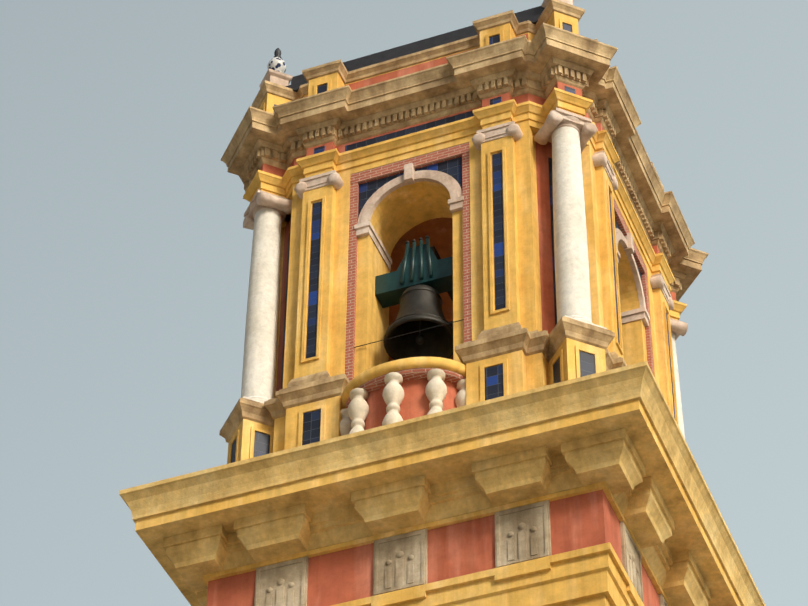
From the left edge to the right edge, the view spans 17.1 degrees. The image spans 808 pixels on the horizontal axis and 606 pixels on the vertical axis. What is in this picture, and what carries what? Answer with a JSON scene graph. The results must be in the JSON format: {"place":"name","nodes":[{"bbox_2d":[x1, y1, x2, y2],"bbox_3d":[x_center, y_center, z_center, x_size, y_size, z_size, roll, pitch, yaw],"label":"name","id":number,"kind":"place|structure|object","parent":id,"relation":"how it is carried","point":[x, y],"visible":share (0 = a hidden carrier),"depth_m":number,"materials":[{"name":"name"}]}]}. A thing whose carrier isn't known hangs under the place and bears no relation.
{"place":"outdoors","nodes":[
{"label":"outdoors","id":0,"kind":"place"},
{"bbox_2d":[267,57,286,72],"bbox_3d":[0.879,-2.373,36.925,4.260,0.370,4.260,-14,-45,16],"label":"ball finial","id":1,"kind":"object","parent":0,"point":[277,64],"visible":0.15,"depth_m":36.02,"materials":[{"name":"white ceramic"}]},
{"bbox_2d":[0,0,807,605],"label":"sky","id":2,"kind":"structure","parent":0,"point":[126,248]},
{"bbox_2d":[274,6,544,91],"bbox_3d":[0.878,-2.300,36.857,4.120,1.030,4.120,-14,-45,16],"label":"tower lead","id":3,"kind":"object","parent":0,"point":[532,15],"visible":0.1,"depth_m":35.46,"materials":[{"name":"black metal"}]},
{"bbox_2d":[345,111,473,151],"bbox_3d":[0.867,-1.181,35.825,4.368,1.265,4.368,-14,-45,16],"label":"frieze panel","id":4,"kind":"object","parent":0,"point":[409,130],"visible":0.05,"depth_m":33.98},
{"bbox_2d":[388,218,452,361],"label":"wall","id":5,"kind":"structure","parent":0,"point":[438,232],"depth_m":34.56,"materials":[{"name":"paint"}]},
{"bbox_2d":[231,23,641,462],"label":"blue tiles","id":6,"kind":"object","parent":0,"point":[494,387],"visible":0.15,"depth_m":31.32,"materials":[{"name":"blue tile"}]},
{"bbox_2d":[119,361,765,605],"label":"cornice","id":7,"kind":"structure","parent":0,"point":[621,456],"depth_m":29.45,"materials":[{"name":"yellow stone"}]},
{"bbox_2d":[339,368,465,435],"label":"balusters","id":8,"kind":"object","parent":7,"relation":"on","point":[354,414],"visible":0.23,"depth_m":30.46,"materials":[{"name":"white stone"}]},
{"bbox_2d":[254,500,667,605],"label":"stone panels","id":9,"kind":"object","parent":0,"point":[522,534],"visible":0.98,"depth_m":29.09,"materials":[{"name":"beige stone"}]},
{"bbox_2d":[243,0,687,340],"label":"stone trim","id":10,"kind":"structure","parent":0,"point":[583,126],"depth_m":33.47,"materials":[{"name":"white stone"}]},
{"bbox_2d":[281,152,675,419],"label":"blue tile strips","id":11,"kind":"object","parent":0,"point":[498,254],"visible":0.25,"depth_m":32.46,"materials":[{"name":"blue tile"}]},
{"label":"ground","id":12,"kind":"structure","parent":0,"visible":0},
{"bbox_2d":[135,0,740,605],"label":"yellow tower","id":13,"kind":"structure","parent":12,"relation":"on","point":[595,575],"depth_m":32.10,"materials":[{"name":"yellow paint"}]},
{"bbox_2d":[375,236,452,359],"bbox_3d":[0.219,-0.118,32.605,1.350,1.626,0.894,-14,-45,16],"label":"bell","id":14,"kind":"object","parent":13,"relation":"hanging from","point":[417,283],"visible":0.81,"depth_m":32.44,"materials":[{"name":"brown metal"}]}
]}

